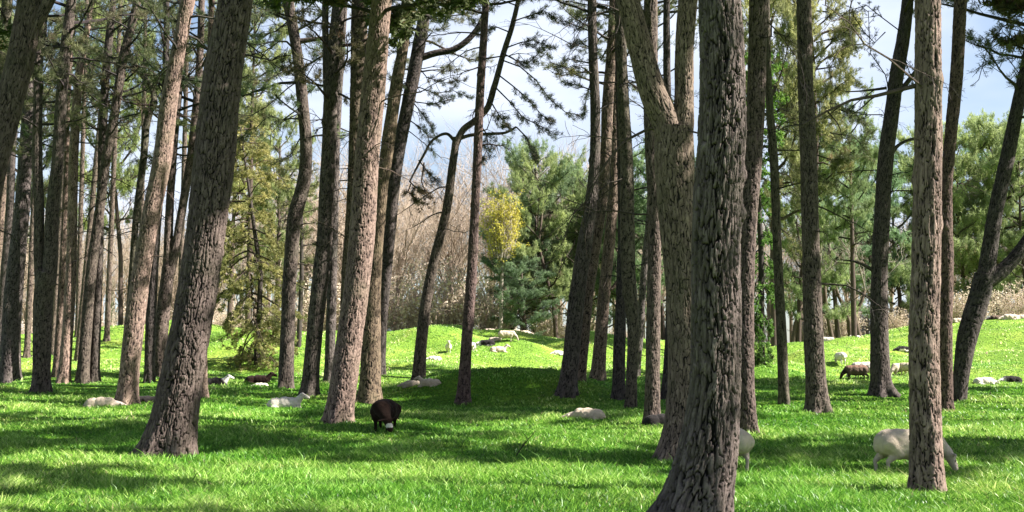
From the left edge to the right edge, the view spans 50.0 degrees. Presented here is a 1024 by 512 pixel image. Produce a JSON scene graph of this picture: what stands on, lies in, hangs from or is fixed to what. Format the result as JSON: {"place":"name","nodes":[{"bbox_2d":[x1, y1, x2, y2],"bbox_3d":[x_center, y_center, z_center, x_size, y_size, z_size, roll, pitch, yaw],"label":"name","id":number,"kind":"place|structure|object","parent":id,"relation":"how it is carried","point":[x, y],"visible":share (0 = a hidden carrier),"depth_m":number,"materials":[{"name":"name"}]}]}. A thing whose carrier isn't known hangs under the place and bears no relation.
{"place":"outdoors","nodes":[
{"label":"outdoors","id":0,"kind":"place"},
{"bbox_2d":[0,318,1023,511],"bbox_3d":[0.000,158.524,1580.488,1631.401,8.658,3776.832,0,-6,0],"label":"ground","id":1,"kind":"structure","parent":0,"point":[215,353],"depth_m":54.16,"materials":[{"name":"green plant"}]},
{"bbox_2d":[0,129,19,267],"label":"pine tree","id":2,"kind":"object","parent":1,"relation":"on","point":[2,208],"visible":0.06,"depth_m":70.13,"materials":[{"name":"brown plant"}]},
{"bbox_2d":[0,0,49,342],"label":"pine tree","id":3,"kind":"object","parent":1,"relation":"on","point":[10,195],"visible":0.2,"depth_m":66.88,"materials":[{"name":"brown plant"}]},
{"bbox_2d":[0,0,55,203],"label":"pine tree","id":4,"kind":"object","parent":1,"relation":"on","point":[30,17],"visible":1,"depth_m":21.08,"materials":[{"name":"brown plant"}]},
{"bbox_2d":[1,30,77,357],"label":"pine tree","id":5,"kind":"object","parent":1,"relation":"on","point":[27,334],"visible":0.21,"depth_m":59.99,"materials":[{"name":"brown plant"}]},
{"bbox_2d":[0,6,81,383],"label":"pine tree","id":6,"kind":"object","parent":1,"relation":"on","point":[10,358],"visible":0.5,"depth_m":46.60,"materials":[{"name":"brown plant"}]},
{"bbox_2d":[0,0,91,258],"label":"pine tree","id":7,"kind":"object","parent":1,"relation":"on","point":[7,7],"visible":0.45,"depth_m":39.99,"materials":[{"name":"green plant"}]},
{"bbox_2d":[4,1,87,242],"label":"pine","id":8,"kind":"object","parent":1,"relation":"on","point":[47,160],"visible":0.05,"depth_m":85.99,"materials":[{"name":"green plant"}]},
{"bbox_2d":[1,0,128,376],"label":"pine tree","id":9,"kind":"object","parent":1,"relation":"on","point":[60,300],"visible":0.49,"depth_m":46.24,"materials":[{"name":"brown plant"}]},
{"bbox_2d":[30,10,113,355],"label":"pine tree","id":10,"kind":"object","parent":1,"relation":"on","point":[55,294],"visible":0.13,"depth_m":66.34,"materials":[{"name":"brown plant"}]},
{"bbox_2d":[0,0,158,393],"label":"pine tree","id":11,"kind":"object","parent":1,"relation":"on","point":[45,245],"visible":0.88,"depth_m":39.38,"materials":[{"name":"brown plant"}]},
{"bbox_2d":[47,0,115,336],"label":"pine tree","id":12,"kind":"object","parent":1,"relation":"on","point":[79,247],"visible":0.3,"depth_m":70.26,"materials":[{"name":"brown plant"}]},
{"bbox_2d":[32,0,143,383],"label":"pine tree","id":13,"kind":"object","parent":1,"relation":"on","point":[64,366],"visible":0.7,"depth_m":44.37,"materials":[{"name":"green plant"}]},
{"bbox_2d":[51,14,141,360],"bbox_3d":[-23.381,-4.012,62.242,5.145,20.425,4.178,-1,-6,9],"label":"pine tree","id":14,"kind":"object","parent":1,"relation":"on","point":[91,205],"visible":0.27,"depth_m":62.21,"materials":[{"name":"green plant"}]},
{"bbox_2d":[83,397,126,406],"bbox_3d":[-12.299,4.476,33.231,1.308,0.431,0.600,0,-6,-2],"label":"sheep","id":15,"kind":"object","parent":1,"relation":"on","point":[98,401],"visible":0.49,"depth_m":33.06},
{"bbox_2d":[52,0,159,382],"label":"pine tree","id":16,"kind":"object","parent":1,"relation":"on","point":[95,374],"visible":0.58,"depth_m":44.93,"materials":[{"name":"green plant"}]},
{"bbox_2d":[52,0,161,324],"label":"pine","id":17,"kind":"object","parent":1,"relation":"on","point":[132,174],"visible":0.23,"depth_m":85.05,"materials":[{"name":"green plant"}]},
{"bbox_2d":[22,0,192,383],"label":"pine tree","id":18,"kind":"object","parent":1,"relation":"on","point":[82,375],"visible":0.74,"depth_m":44.29,"materials":[{"name":"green plant"}]},
{"bbox_2d":[78,0,150,341],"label":"pine tree","id":19,"kind":"object","parent":1,"relation":"on","point":[106,337],"visible":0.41,"depth_m":68.39,"materials":[{"name":"green plant"}]},
{"bbox_2d":[102,0,157,305],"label":"pine tree","id":20,"kind":"object","parent":1,"relation":"on","point":[142,162],"visible":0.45,"depth_m":46.85,"materials":[{"name":"green plant"}]},
{"bbox_2d":[103,200,162,311],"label":"bare tree","id":21,"kind":"object","parent":1,"relation":"on","point":[124,266],"visible":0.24,"depth_m":96.12,"materials":[{"name":"brown plant"}]},
{"bbox_2d":[104,0,173,238],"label":"pine tree","id":22,"kind":"object","parent":1,"relation":"on","point":[143,195],"visible":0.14,"depth_m":73.09,"materials":[{"name":"green plant"}]},
{"bbox_2d":[99,0,207,382],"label":"pine tree","id":23,"kind":"object","parent":1,"relation":"on","point":[150,347],"visible":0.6,"depth_m":44.42,"materials":[{"name":"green plant"}]},
{"bbox_2d":[134,6,197,279],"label":"pine tree","id":24,"kind":"object","parent":1,"relation":"on","point":[185,112],"visible":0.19,"depth_m":66.63,"materials":[{"name":"green plant"}]},
{"bbox_2d":[114,0,259,404],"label":"pine tree","id":25,"kind":"object","parent":1,"relation":"on","point":[127,391],"visible":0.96,"depth_m":34.79,"materials":[{"name":"green plant"}]},
{"bbox_2d":[112,0,266,376],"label":"pine tree","id":26,"kind":"object","parent":1,"relation":"on","point":[165,297],"visible":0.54,"depth_m":46.62,"materials":[{"name":"green plant"}]},
{"bbox_2d":[132,0,281,398],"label":"pine tree","id":27,"kind":"object","parent":1,"relation":"on","point":[210,11],"visible":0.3,"depth_m":37.39,"materials":[{"name":"green plant"}]},
{"bbox_2d":[128,0,306,457],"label":"pine tree","id":28,"kind":"object","parent":1,"relation":"on","point":[171,428],"visible":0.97,"depth_m":19.38,"materials":[{"name":"brown plant"}]},
{"bbox_2d":[178,81,276,322],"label":"pine","id":29,"kind":"object","parent":1,"relation":"on","point":[239,185],"visible":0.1,"depth_m":81.48,"materials":[{"name":"green plant"}]},
{"bbox_2d":[204,0,303,325],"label":"pine","id":30,"kind":"object","parent":1,"relation":"on","point":[252,106],"visible":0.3,"depth_m":75.25,"materials":[{"name":"green plant"}]},
{"bbox_2d":[215,113,307,370],"bbox_3d":[-13.200,-0.295,55.041,6.074,14.634,5.621,3,-7,-28],"label":"young pine","id":31,"kind":"object","parent":1,"relation":"on","point":[259,353],"visible":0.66,"depth_m":54.81,"materials":[{"name":"green plant"}]},
{"bbox_2d":[239,108,317,325],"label":"pine","id":32,"kind":"object","parent":1,"relation":"on","point":[281,196],"visible":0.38,"depth_m":77.35,"materials":[{"name":"green plant"}]},
{"bbox_2d":[266,393,309,407],"bbox_3d":[-6.839,4.459,33.535,1.307,0.573,0.630,0,-6,-3],"label":"sheep","id":33,"kind":"object","parent":1,"relation":"on","point":[293,402],"visible":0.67,"depth_m":33.36},
{"bbox_2d":[260,146,319,346],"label":"young pine","id":34,"kind":"object","parent":1,"relation":"on","point":[301,280],"visible":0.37,"depth_m":66.25,"materials":[{"name":"green plant"}]},
{"bbox_2d":[238,0,350,388],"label":"pine tree","id":35,"kind":"object","parent":1,"relation":"on","point":[288,304],"visible":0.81,"depth_m":41.88,"materials":[{"name":"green plant"}]},
{"bbox_2d":[295,270,340,330],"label":"blossom shrub","id":36,"kind":"object","parent":1,"relation":"on","point":[337,308],"visible":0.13,"depth_m":87.57,"materials":[{"name":"beige plant"}]},
{"bbox_2d":[228,0,419,395],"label":"pine tree","id":37,"kind":"object","parent":1,"relation":"on","point":[332,53],"visible":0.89,"depth_m":37.85,"materials":[{"name":"brown plant"}]},
{"bbox_2d":[272,0,399,309],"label":"pine tree","id":38,"kind":"object","parent":1,"relation":"on","point":[356,73],"visible":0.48,"depth_m":38.47,"materials":[{"name":"brown plant"}]},
{"bbox_2d":[285,1,402,382],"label":"pine tree","id":39,"kind":"object","parent":1,"relation":"on","point":[330,331],"visible":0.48,"depth_m":43.49,"materials":[{"name":"brown plant"}]},
{"bbox_2d":[269,142,437,301],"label":"bare tree","id":40,"kind":"object","parent":1,"relation":"on","point":[339,229],"visible":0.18,"depth_m":100.54,"materials":[{"name":"brown plant"}]},
{"bbox_2d":[258,0,492,424],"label":"pine tree","id":41,"kind":"object","parent":1,"relation":"on","point":[384,18],"visible":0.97,"depth_m":28.02,"materials":[{"name":"brown plant"}]},
{"bbox_2d":[337,276,420,329],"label":"blossom shrub","id":42,"kind":"object","parent":1,"relation":"on","point":[391,320],"visible":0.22,"depth_m":86.89,"materials":[{"name":"beige plant"}]},
{"bbox_2d":[315,0,452,403],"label":"pine tree","id":43,"kind":"object","parent":1,"relation":"on","point":[369,390],"visible":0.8,"depth_m":36.85,"materials":[{"name":"brown plant"}]},
{"bbox_2d":[370,398,401,431],"bbox_3d":[-2.881,3.632,24.972,0.717,0.763,1.093,0,-6,-4],"label":"sheep","id":44,"kind":"object","parent":1,"relation":"on","point":[386,412],"visible":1,"depth_m":24.70},
{"bbox_2d":[339,159,463,300],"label":"bare tree","id":45,"kind":"object","parent":1,"relation":"on","point":[393,268],"visible":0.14,"depth_m":108.95,"materials":[{"name":"brown plant"}]},
{"bbox_2d":[309,0,494,374],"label":"pine tree","id":46,"kind":"object","parent":1,"relation":"on","point":[418,57],"visible":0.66,"depth_m":45.98,"materials":[{"name":"brown plant"}]},
{"bbox_2d":[338,148,466,329],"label":"bare tree","id":47,"kind":"object","parent":1,"relation":"on","point":[401,256],"visible":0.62,"depth_m":97.30,"materials":[{"name":"brown plant"}]},
{"bbox_2d":[342,127,485,314],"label":"bare tree","id":48,"kind":"object","parent":1,"relation":"on","point":[416,218],"visible":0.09,"depth_m":114.70,"materials":[{"name":"brown plant"}]},
{"bbox_2d":[390,256,490,328],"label":"blossom shrub","id":49,"kind":"object","parent":1,"relation":"on","point":[441,317],"visible":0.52,"depth_m":86.88,"materials":[{"name":"beige plant"}]},
{"bbox_2d":[398,133,503,300],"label":"bare tree","id":50,"kind":"object","parent":1,"relation":"on","point":[465,267],"visible":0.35,"depth_m":106.29,"materials":[{"name":"brown plant"}]},
{"bbox_2d":[394,147,517,309],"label":"bare tree","id":51,"kind":"object","parent":1,"relation":"on","point":[450,262],"visible":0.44,"depth_m":99.79,"materials":[{"name":"brown plant"}]},
{"bbox_2d":[402,135,512,293],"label":"bare tree","id":52,"kind":"object","parent":1,"relation":"on","point":[463,222],"visible":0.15,"depth_m":117.43,"materials":[{"name":"brown plant"}]},
{"bbox_2d":[393,120,524,302],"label":"bare tree","id":53,"kind":"object","parent":1,"relation":"on","point":[430,241],"visible":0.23,"depth_m":104.91,"materials":[{"name":"brown plant"}]},
{"bbox_2d":[419,0,537,404],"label":"pine tree","id":54,"kind":"object","parent":1,"relation":"on","point":[463,393],"visible":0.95,"depth_m":36.84,"materials":[{"name":"brown plant"}]},
{"bbox_2d":[432,268,527,329],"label":"blossom shrub","id":55,"kind":"object","parent":1,"relation":"on","point":[480,322],"visible":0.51,"depth_m":86.37,"materials":[{"name":"beige plant"}]},
{"bbox_2d":[387,0,584,380],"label":"pine tree","id":56,"kind":"object","parent":1,"relation":"on","point":[419,364],"visible":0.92,"depth_m":39.95,"materials":[{"name":"brown plant"}]},
{"bbox_2d":[478,188,528,328],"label":"yellow blossom tree","id":57,"kind":"object","parent":1,"relation":"on","point":[500,242],"visible":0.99,"depth_m":83.50,"materials":[{"name":"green plant"}]},
{"bbox_2d":[436,126,587,325],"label":"bare tree","id":58,"kind":"object","parent":1,"relation":"on","point":[485,199],"visible":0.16,"depth_m":98.31,"materials":[{"name":"brown plant"}]},
{"bbox_2d":[478,255,563,334],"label":"pine","id":59,"kind":"object","parent":1,"relation":"on","point":[521,292],"visible":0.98,"depth_m":83.00,"materials":[{"name":"green plant"}]},
{"bbox_2d":[24,188,1022,329],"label":"wood","id":60,"kind":"object","parent":1,"relation":"on","point":[222,301],"visible":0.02,"depth_m":154.79,"materials":[{"name":"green plant"}]},
{"bbox_2d":[478,202,570,329],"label":"pine","id":61,"kind":"object","parent":1,"relation":"on","point":[533,237],"visible":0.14,"depth_m":89.71,"materials":[{"name":"green plant"}]},
{"bbox_2d":[485,134,579,333],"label":"pine","id":62,"kind":"object","parent":1,"relation":"on","point":[509,156],"visible":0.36,"depth_m":88.07,"materials":[{"name":"green plant"}]},
{"bbox_2d":[482,144,585,337],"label":"pine","id":63,"kind":"object","parent":1,"relation":"on","point":[517,173],"visible":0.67,"depth_m":86.14,"materials":[{"name":"green plant"}]},
{"bbox_2d":[497,143,586,329],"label":"pine","id":64,"kind":"object","parent":1,"relation":"on","point":[576,226],"visible":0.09,"depth_m":93.02,"materials":[{"name":"green plant"}]},
{"bbox_2d":[517,303,566,337],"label":"blossom shrub","id":65,"kind":"object","parent":1,"relation":"on","point":[547,325],"visible":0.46,"depth_m":86.90,"materials":[{"name":"beige plant"}]},
{"bbox_2d":[500,0,659,398],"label":"pine tree","id":66,"kind":"object","parent":1,"relation":"on","point":[567,386],"visible":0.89,"depth_m":37.39,"materials":[{"name":"brown plant"}]},
{"bbox_2d":[562,408,605,419],"bbox_3d":[1.836,4.093,28.180,1.242,0.409,0.570,-3,-7,30],"label":"sheep","id":67,"kind":"object","parent":1,"relation":"on","point":[590,413],"visible":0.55,"depth_m":27.95},
{"bbox_2d":[509,0,660,423],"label":"pine tree","id":68,"kind":"object","parent":1,"relation":"on","point":[652,364],"visible":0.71,"depth_m":26.30,"materials":[{"name":"brown plant"}]},
{"bbox_2d":[548,156,644,306],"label":"pine","id":69,"kind":"object","parent":1,"relation":"on","point":[580,174],"visible":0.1,"depth_m":92.08,"materials":[{"name":"green plant"}]},
{"bbox_2d":[539,0,677,380],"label":"pine tree","id":70,"kind":"object","parent":1,"relation":"on","point":[598,369],"visible":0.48,"depth_m":44.10,"materials":[{"name":"brown plant"}]},
{"bbox_2d":[541,0,677,382],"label":"pine tree","id":71,"kind":"object","parent":1,"relation":"on","point":[608,59],"visible":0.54,"depth_m":39.36,"materials":[{"name":"brown plant"}]},
{"bbox_2d":[585,1,673,407],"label":"pine tree","id":72,"kind":"object","parent":1,"relation":"on","point":[627,245],"visible":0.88,"depth_m":33.65,"materials":[{"name":"brown plant"}]},
{"bbox_2d":[594,150,664,324],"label":"pine","id":73,"kind":"object","parent":1,"relation":"on","point":[640,192],"visible":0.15,"depth_m":89.41,"materials":[{"name":"green plant"}]},
{"bbox_2d":[561,0,698,399],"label":"pine tree","id":74,"kind":"object","parent":1,"relation":"on","point":[618,377],"visible":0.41,"depth_m":36.98,"materials":[{"name":"brown plant"}]},
{"bbox_2d":[598,0,698,398],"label":"pine tree","id":75,"kind":"object","parent":1,"relation":"on","point":[666,76],"visible":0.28,"depth_m":37.06,"materials":[{"name":"brown plant"}]},
{"bbox_2d":[612,137,696,339],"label":"pine","id":76,"kind":"object","parent":1,"relation":"on","point":[636,161],"visible":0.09,"depth_m":87.81,"materials":[{"name":"green plant"}]},
{"bbox_2d":[617,0,698,376],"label":"pine tree","id":77,"kind":"object","parent":1,"relation":"on","point":[642,295],"visible":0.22,"depth_m":50.37,"materials":[{"name":"brown plant"}]},
{"bbox_2d":[541,0,840,460],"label":"pine tree","id":78,"kind":"object","parent":1,"relation":"on","point":[672,125],"visible":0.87,"depth_m":19.49,"materials":[{"name":"brown plant"}]},
{"bbox_2d":[646,0,746,511],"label":"pine tree","id":79,"kind":"object","parent":1,"relation":"on","point":[702,474],"visible":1,"depth_m":10.95,"materials":[{"name":"brown plant"}]},
{"bbox_2d":[736,428,754,470],"bbox_3d":[3.433,3.045,17.378,0.484,0.694,1.283,1,-6,-10],"label":"sheep","id":80,"kind":"object","parent":1,"relation":"on","point":[746,442],"visible":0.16,"depth_m":16.86},
{"bbox_2d":[695,0,833,345],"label":"pine","id":81,"kind":"object","parent":1,"relation":"on","point":[787,15],"visible":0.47,"depth_m":70.09,"materials":[{"name":"green plant"}]},
{"bbox_2d":[744,51,790,367],"bbox_3d":[11.363,-1.923,50.426,3.292,15.452,3.331,0,-6,0],"label":"fresh green tree","id":82,"kind":"object","parent":1,"relation":"on","point":[761,321],"visible":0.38,"depth_m":50.08,"materials":[{"name":"green plant"}]},
{"bbox_2d":[740,0,816,433],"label":"pine tree","id":83,"kind":"object","parent":1,"relation":"on","point":[756,67],"visible":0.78,"depth_m":25.01,"materials":[{"name":"brown plant"}]},
{"bbox_2d":[762,0,842,404],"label":"pine tree","id":84,"kind":"object","parent":1,"relation":"on","point":[782,366],"visible":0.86,"depth_m":34.43,"materials":[{"name":"brown plant"}]},
{"bbox_2d":[764,123,859,341],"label":"pine","id":85,"kind":"object","parent":1,"relation":"on","point":[828,277],"visible":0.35,"depth_m":79.04,"materials":[{"name":"green plant"}]},
{"bbox_2d":[771,0,877,226],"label":"pine","id":86,"kind":"object","parent":1,"relation":"on","point":[838,163],"visible":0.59,"depth_m":71.54,"materials":[{"name":"green plant"}]},
{"bbox_2d":[782,150,873,337],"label":"pine","id":87,"kind":"object","parent":1,"relation":"on","point":[858,278],"visible":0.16,"depth_m":85.58,"materials":[{"name":"green plant"}]},
{"bbox_2d":[822,302,868,338],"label":"blossom shrub","id":88,"kind":"object","parent":1,"relation":"on","point":[843,327],"visible":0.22,"depth_m":90.39,"materials":[{"name":"beige plant"}]},
{"bbox_2d":[818,76,879,336],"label":"pine","id":89,"kind":"object","parent":1,"relation":"on","point":[862,211],"visible":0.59,"depth_m":76.54,"materials":[{"name":"green plant"}]},
{"bbox_2d":[796,0,907,413],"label":"pine tree","id":90,"kind":"object","parent":1,"relation":"on","point":[817,399],"visible":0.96,"depth_m":31.52,"materials":[{"name":"brown plant"}]},
{"bbox_2d":[839,365,868,380],"bbox_3d":[14.431,4.932,46.338,1.258,0.680,0.474,0,-6,0],"label":"sheep","id":91,"kind":"object","parent":1,"relation":"on","point":[855,370],"visible":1,"depth_m":46.20},
{"bbox_2d":[760,0,958,492],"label":"pine tree","id":92,"kind":"object","parent":1,"relation":"on","point":[926,466],"visible":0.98,"depth_m":14.04,"materials":[{"name":"brown plant"}]},
{"bbox_2d":[820,128,911,297],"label":"pine","id":93,"kind":"object","parent":1,"relation":"on","point":[897,235],"visible":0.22,"depth_m":91.32,"materials":[{"name":"green plant"}]},
{"bbox_2d":[825,225,910,335],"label":"broadleaf tree","id":94,"kind":"object","parent":1,"relation":"on","point":[860,303],"visible":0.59,"depth_m":81.06,"materials":[{"name":"green plant"}]},
{"bbox_2d":[854,134,913,326],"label":"pine","id":95,"kind":"object","parent":1,"relation":"on","point":[898,273],"visible":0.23,"depth_m":93.30,"materials":[{"name":"green plant"}]},
{"bbox_2d":[818,0,973,397],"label":"pine tree","id":96,"kind":"object","parent":1,"relation":"on","point":[881,385],"visible":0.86,"depth_m":37.99,"materials":[{"name":"brown plant"}]},
{"bbox_2d":[873,428,958,471],"bbox_3d":[5.989,2.908,16.297,1.283,0.694,0.484,0,-6,-4],"label":"sheep","id":97,"kind":"object","parent":1,"relation":"on","point":[892,445],"visible":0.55,"depth_m":16.16},
{"bbox_2d":[877,122,988,297],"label":"pine","id":98,"kind":"object","parent":1,"relation":"on","point":[962,248],"visible":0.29,"depth_m":94.28,"materials":[{"name":"green plant"}]},
{"bbox_2d":[900,0,992,410],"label":"pine tree","id":99,"kind":"object","parent":1,"relation":"on","point":[948,179],"visible":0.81,"depth_m":32.39,"materials":[{"name":"brown plant"}]},
{"bbox_2d":[903,116,1016,305],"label":"pine","id":100,"kind":"object","parent":1,"relation":"on","point":[982,144],"visible":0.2,"depth_m":97.16,"materials":[{"name":"green plant"}]},
{"bbox_2d":[913,0,1023,401],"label":"pine tree","id":101,"kind":"object","parent":1,"relation":"on","point":[989,275],"visible":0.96,"depth_m":35.86,"materials":[{"name":"brown plant"}]},
{"bbox_2d":[953,284,1004,319],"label":"blossom shrub","id":102,"kind":"object","parent":1,"relation":"on","point":[961,307],"visible":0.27,"depth_m":85.25,"materials":[{"name":"beige plant"}]},
{"bbox_2d":[952,108,1023,313],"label":"pine","id":103,"kind":"object","parent":1,"relation":"on","point":[973,125],"visible":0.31,"depth_m":97.00,"materials":[{"name":"green plant"}]},
{"bbox_2d":[963,107,1023,297],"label":"pine","id":104,"kind":"object","parent":1,"relation":"on","point":[1000,130],"visible":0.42,"depth_m":94.38,"materials":[{"name":"green plant"}]},
{"bbox_2d":[978,0,1023,53],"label":"pine tree","id":105,"kind":"object","parent":1,"relation":"on","point":[1018,4],"visible":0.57,"depth_m":38.67,"materials":[{"name":"green plant"}]},
{"bbox_2d":[988,280,1023,315],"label":"blossom shrub","id":106,"kind":"object","parent":1,"relation":"on","point":[1019,301],"visible":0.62,"depth_m":87.02,"materials":[{"name":"beige plant"}]},
{"bbox_2d":[4,0,1023,342],"label":"sky","id":107,"kind":"structure","parent":0,"point":[989,93],"materials":[{"name":"white"}]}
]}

